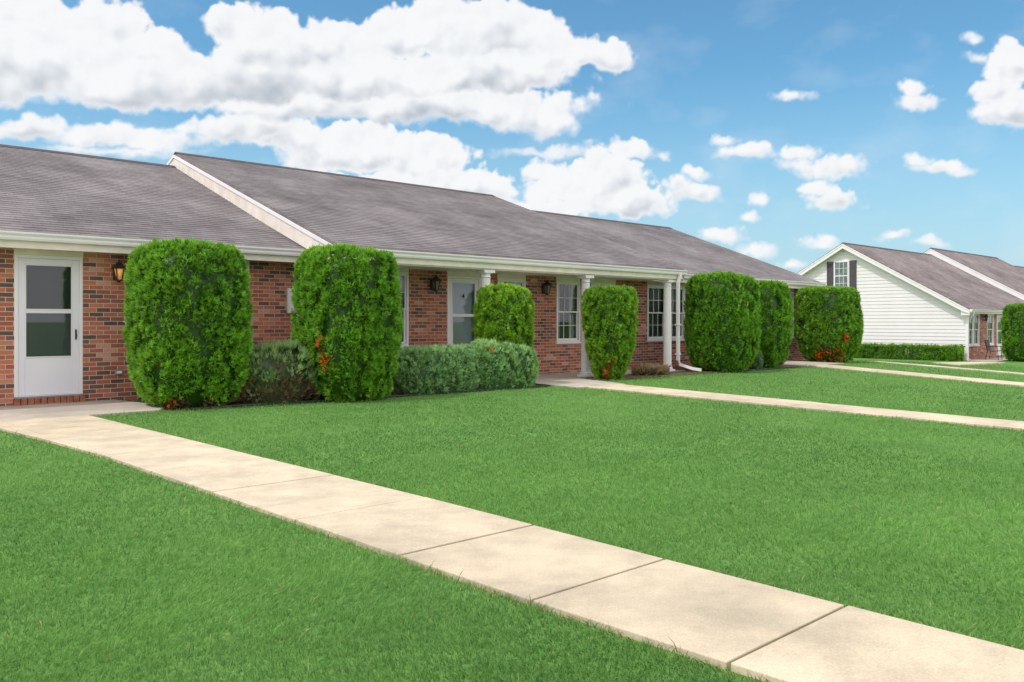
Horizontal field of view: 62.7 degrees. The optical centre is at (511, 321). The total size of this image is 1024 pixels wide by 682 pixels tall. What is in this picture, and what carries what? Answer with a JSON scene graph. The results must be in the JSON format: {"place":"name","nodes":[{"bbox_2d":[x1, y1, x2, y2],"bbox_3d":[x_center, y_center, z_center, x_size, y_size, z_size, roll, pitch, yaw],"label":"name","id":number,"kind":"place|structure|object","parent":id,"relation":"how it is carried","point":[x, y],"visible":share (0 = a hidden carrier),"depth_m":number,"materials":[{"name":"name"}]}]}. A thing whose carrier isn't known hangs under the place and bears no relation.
{"place":"outdoors","nodes":[
{"label":"outdoors","id":0,"kind":"place"},
{"bbox_2d":[0,421,102,456],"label":"path","id":1,"kind":"structure","parent":0,"point":[7,427],"depth_m":9.40,"materials":[{"name":"concrete"}]},
{"bbox_2d":[0,0,1023,267],"bbox_3d":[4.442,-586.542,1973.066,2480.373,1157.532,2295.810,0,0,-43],"label":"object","id":2,"kind":"structure","parent":0,"point":[276,78],"depth_m":2436.89,"materials":[{"name":"white"}]},
{"bbox_2d":[0,358,1023,681],"bbox_3d":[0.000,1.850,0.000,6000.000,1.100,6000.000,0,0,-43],"label":"lawn","id":3,"kind":"structure","parent":0,"point":[514,608],"depth_m":5.83,"materials":[{"name":"green plant"}]},
{"bbox_2d":[0,399,166,420],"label":"porch slab","id":4,"kind":"structure","parent":3,"relation":"on","point":[94,408],"depth_m":12.12,"materials":[{"name":"concrete"}]},
{"bbox_2d":[126,385,535,408],"bbox_3d":[-2.815,1.291,15.307,7.330,0.007,2.450,0,0,-43],"label":"planting bed","id":5,"kind":"object","parent":3,"relation":"on","point":[237,402],"visible":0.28,"depth_m":13.52,"materials":[{"name":"brown soil"}]},
{"bbox_2d":[121,236,254,409],"bbox_3d":[-4.968,0.031,12.908,1.785,2.643,1.799,0,0,-43],"label":"arborvitae shrub","id":6,"kind":"object","parent":5,"relation":"on","point":[187,338],"visible":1,"depth_m":12.31,"materials":[{"name":"green plant"}]},
{"bbox_2d":[235,337,320,403],"bbox_3d":[-3.737,0.809,13.556,1.596,1.134,1.254,0,0,-43],"label":"juniper shrub","id":7,"kind":"object","parent":5,"relation":"on","point":[277,372],"visible":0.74,"depth_m":13.14,"materials":[{"name":"green plant"}]},
{"bbox_2d":[289,242,405,402],"bbox_3d":[-2.740,0.019,14.011,1.772,2.684,1.744,0,0,-43],"label":"arborvitae shrub","id":8,"kind":"object","parent":5,"relation":"on","point":[347,328],"visible":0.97,"depth_m":13.40,"materials":[{"name":"green plant"}]},
{"bbox_2d":[392,342,483,394],"bbox_3d":[-1.384,0.870,15.439,2.026,0.992,1.044,0,0,-43],"label":"juniper shrub","id":9,"kind":"object","parent":5,"relation":"on","point":[425,368],"visible":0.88,"depth_m":14.99,"materials":[{"name":"green plant"}]},
{"bbox_2d":[459,337,539,389],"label":"juniper shrub","id":10,"kind":"object","parent":5,"relation":"on","point":[507,365],"visible":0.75,"depth_m":16.03,"materials":[{"name":"green plant"}]},
{"bbox_2d":[471,281,535,382],"bbox_3d":[-0.176,0.269,16.884,1.221,2.152,1.206,0,0,-43],"label":"arborvitae shrub","id":11,"kind":"object","parent":5,"relation":"on","point":[500,315],"visible":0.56,"depth_m":16.51,"materials":[{"name":"green plant"}]},
{"bbox_2d":[189,383,549,409],"bbox_3d":[-2.148,1.284,14.777,7.136,0.044,0.920,0,0,-43],"label":"bed edging","id":12,"kind":"object","parent":3,"relation":"on","point":[308,401],"visible":0.65,"depth_m":13.60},
{"bbox_2d":[0,144,825,405],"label":"brick building","id":13,"kind":"structure","parent":3,"relation":"on","point":[75,228],"depth_m":17.46,"materials":[{"name":"red brick"}]},
{"bbox_2d":[13,249,84,405],"bbox_3d":[-7.209,0.087,13.075,0.990,2.376,0.240,0,0,-43],"label":"door","id":14,"kind":"structure","parent":13,"relation":"in","point":[48,290],"depth_m":13.09,"materials":[{"name":"white paint"}]},
{"bbox_2d":[111,260,125,282],"bbox_3d":[-6.384,-0.815,13.626,0.181,0.370,0.234,0,0,-43],"label":"wall lamp","id":15,"kind":"object","parent":13,"relation":"attached to","point":[118,267],"visible":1,"depth_m":13.58,"materials":[{"name":"black metal"}]},
{"bbox_2d":[115,370,122,374],"bbox_3d":[-6.417,0.830,13.721,0.120,0.080,0.049,0,0,-43],"label":"outlet cover","id":16,"kind":"object","parent":13,"relation":"attached to","point":[118,372],"visible":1,"depth_m":13.70,"materials":[{"name":"grey metal"}]},
{"bbox_2d":[287,288,294,312],"bbox_3d":[-4.070,-0.385,15.859,0.370,0.470,0.077,0,0,-43],"label":"utility box","id":17,"kind":"object","parent":13,"relation":"attached to","point":[290,306],"visible":0.42,"depth_m":15.73,"materials":[{"name":"white paint"}]},
{"bbox_2d":[389,268,410,347],"bbox_3d":[-2.545,-0.273,17.392,0.950,1.656,0.194,0,0,-43],"label":"window","id":18,"kind":"structure","parent":13,"relation":"in","point":[403,274],"depth_m":17.62,"materials":[{"name":"white paint"}]},
{"bbox_2d":[430,275,441,291],"bbox_3d":[-1.642,-0.815,17.983,0.181,0.370,0.234,0,0,-43],"label":"wall lamp","id":19,"kind":"object","parent":13,"relation":"attached to","point":[435,283],"visible":1,"depth_m":17.94,"materials":[{"name":"black metal"}]},
{"bbox_2d":[447,271,480,345],"bbox_3d":[-1.097,0.050,18.720,0.970,2.301,0.200,0,0,-43],"label":"door","id":20,"kind":"structure","parent":13,"relation":"in","point":[461,289],"depth_m":18.73,"materials":[{"name":"white paint"}]},
{"bbox_2d":[497,274,525,299],"bbox_3d":[-0.048,-0.273,19.684,0.950,1.656,0.191,0,0,-43],"label":"door","id":21,"kind":"structure","parent":13,"relation":"in","point":[517,279],"depth_m":19.68,"materials":[{"name":"white paint"}]},
{"bbox_2d":[542,280,552,294],"bbox_3d":[0.832,-0.815,20.257,0.181,0.370,0.234,0,0,-43],"label":"wall lamp","id":22,"kind":"object","parent":13,"relation":"attached to","point":[546,286],"visible":1,"depth_m":20.22,"materials":[{"name":"black metal"}]},
{"bbox_2d":[556,277,580,343],"bbox_3d":[1.365,-0.273,20.985,0.910,1.656,0.194,0,0,-43],"label":"window","id":23,"kind":"structure","parent":13,"relation":"in","point":[574,316],"depth_m":21.09,"materials":[{"name":"white paint"}]},
{"bbox_2d":[591,278,615,295],"bbox_3d":[2.342,0.049,21.865,0.970,2.301,0.112,0,0,-43],"label":"door","id":24,"kind":"structure","parent":13,"relation":"in","point":[603,282],"depth_m":21.82,"materials":[{"name":"white paint"}]},
{"bbox_2d":[647,281,663,341],"bbox_3d":[3.984,-0.273,23.389,0.900,1.656,0.190,0,0,-43],"label":"window","id":25,"kind":"structure","parent":13,"relation":"in","point":[652,287],"depth_m":23.44,"materials":[{"name":"white paint"}]},
{"bbox_2d":[671,283,684,340],"bbox_3d":[4.632,-0.273,23.984,0.900,1.656,0.190,0,0,-43],"label":"window","id":26,"kind":"structure","parent":13,"relation":"in","point":[673,288],"depth_m":24.13,"materials":[{"name":"white paint"}]},
{"bbox_2d":[788,289,794,337],"bbox_3d":[9.147,-0.273,28.137,0.910,1.656,0.194,0,0,-43],"label":"window","id":27,"kind":"structure","parent":13,"relation":"in","point":[792,290],"depth_m":28.36,"materials":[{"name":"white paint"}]},
{"bbox_2d":[392,369,684,390],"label":"porch slab","id":28,"kind":"structure","parent":3,"relation":"on","point":[567,379],"depth_m":18.08,"materials":[{"name":"concrete"}]},
{"bbox_2d":[673,366,693,370],"bbox_3d":[5.714,1.288,23.893,4.450,0.001,1.450,0,0,-43],"label":"planting bed","id":29,"kind":"object","parent":3,"relation":"on","point":[681,368],"visible":0.12,"depth_m":22.98,"materials":[{"name":"brown soil"}]},
{"bbox_2d":[587,365,801,379],"bbox_3d":[4.948,1.295,21.660,8.600,0.014,0.800,0,0,-43],"label":"planting bed","id":30,"kind":"object","parent":3,"relation":"on","point":[664,374],"visible":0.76,"depth_m":20.82,"materials":[{"name":"brown soil"}]},
{"bbox_2d":[580,284,638,379],"bbox_3d":[2.205,0.242,18.898,1.216,2.208,1.195,0,0,-43],"label":"arborvitae shrub","id":31,"kind":"object","parent":30,"relation":"on","point":[609,321],"visible":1,"depth_m":18.55,"materials":[{"name":"green plant"}]},
{"bbox_2d":[630,362,670,375],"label":"dry plant","id":32,"kind":"object","parent":30,"relation":"on","point":[648,369],"visible":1,"depth_m":20.15,"materials":[{"name":"brown plant"}]},
{"bbox_2d":[683,270,762,371],"bbox_3d":[5.502,0.001,22.013,1.872,2.704,1.869,0,0,-43],"label":"arborvitae shrub","id":33,"kind":"object","parent":30,"relation":"on","point":[722,320],"visible":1,"depth_m":21.42,"materials":[{"name":"green plant"}]},
{"bbox_2d":[748,351,763,368],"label":"spruce shrub","id":34,"kind":"object","parent":30,"relation":"on","point":[757,363],"visible":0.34,"depth_m":22.70,"materials":[{"name":"green plant"}]},
{"bbox_2d":[753,280,794,367],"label":"arborvitae shrub","id":35,"kind":"object","parent":30,"relation":"on","point":[777,310],"visible":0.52,"depth_m":23.26,"materials":[{"name":"green plant"}]},
{"bbox_2d":[717,366,795,372],"bbox_3d":[6.628,1.294,22.595,3.939,0.040,0.094,0,0,-43],"label":"bed edging","id":36,"kind":"object","parent":3,"relation":"on","point":[760,369],"visible":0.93,"depth_m":22.77,"materials":[{"name":"brown soil"}]},
{"bbox_2d":[783,361,843,366],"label":"porch slab","id":37,"kind":"structure","parent":3,"relation":"on","point":[800,363],"depth_m":25.67,"materials":[{"name":"concrete"}]},
{"bbox_2d":[787,360,857,362],"bbox_3d":[10.339,1.320,27.838,2.300,0.048,1.800,0,0,-43],"label":"planting bed","id":38,"kind":"object","parent":3,"relation":"on","point":[813,361],"visible":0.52,"depth_m":28.03,"materials":[{"name":"brown soil"}]},
{"bbox_2d":[794,285,864,361],"bbox_3d":[10.324,0.094,27.412,2.036,2.592,2.023,0,0,-43],"label":"arborvitae shrub","id":39,"kind":"object","parent":38,"relation":"on","point":[829,325],"visible":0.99,"depth_m":26.77,"materials":[{"name":"green plant"}]},
{"bbox_2d":[854,342,965,360],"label":"boxwood hedge","id":40,"kind":"object","parent":3,"relation":"on","point":[935,352],"visible":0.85,"depth_m":41.53,"materials":[{"name":"green plant"}]},
{"bbox_2d":[797,242,1023,359],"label":"house","id":41,"kind":"structure","parent":3,"relation":"on","point":[939,297],"depth_m":43.95,"materials":[{"name":"plastic"}]},
{"bbox_2d":[834,261,848,287],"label":"window","id":42,"kind":"structure","parent":41,"relation":"in","point":[841,268],"depth_m":45.22,"materials":[{"name":"white paint"}]},
{"bbox_2d":[969,314,973,346],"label":"window","id":43,"kind":"structure","parent":41,"relation":"in","point":[971,331],"depth_m":41.64,"materials":[{"name":"white paint"}]},
{"bbox_2d":[974,314,979,345],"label":"window","id":44,"kind":"structure","parent":41,"relation":"in","point":[975,344],"depth_m":42.19,"materials":[{"name":"white paint"}]},
{"bbox_2d":[987,314,993,344],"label":"window","id":45,"kind":"structure","parent":41,"relation":"in","point":[990,332],"depth_m":43.56,"materials":[{"name":"white paint"}]},
{"bbox_2d":[997,315,1002,355],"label":"door","id":46,"kind":"structure","parent":41,"relation":"in","point":[998,316],"depth_m":44.39,"materials":[{"name":"white paint"}]},
{"bbox_2d":[965,357,1008,361],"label":"porch slab","id":47,"kind":"structure","parent":3,"relation":"on","point":[994,359],"depth_m":41.25,"materials":[{"name":"concrete"}]},
{"bbox_2d":[984,340,1001,359],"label":"patio chair","id":48,"kind":"object","parent":47,"relation":"on","point":[987,344],"visible":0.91,"depth_m":41.25,"materials":[{"name":"black metal"}]},
{"bbox_2d":[1000,302,1023,361],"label":"arborvitae shrub","id":49,"kind":"object","parent":3,"relation":"on","point":[1012,330],"visible":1,"depth_m":39.65,"materials":[{"name":"green plant"}]},
{"bbox_2d":[4,415,1023,681],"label":"path","id":50,"kind":"structure","parent":0,"point":[752,629],"depth_m":4.16,"materials":[{"name":"concrete"}]},
{"bbox_2d":[587,384,1023,430],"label":"path","id":51,"kind":"structure","parent":0,"point":[945,418],"depth_m":13.42,"materials":[{"name":"concrete"}]},
{"bbox_2d":[809,364,1023,386],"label":"path","id":52,"kind":"structure","parent":0,"point":[988,381],"depth_m":22.56,"materials":[{"name":"concrete"}]},
{"bbox_2d":[867,361,1023,374],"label":"path","id":53,"kind":"structure","parent":0,"point":[994,371],"depth_m":26.63,"materials":[{"name":"concrete"}]},
{"bbox_2d":[933,362,1005,365],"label":"path","id":54,"kind":"structure","parent":0,"point":[970,363],"depth_m":33.86,"materials":[{"name":"concrete"}]}
]}

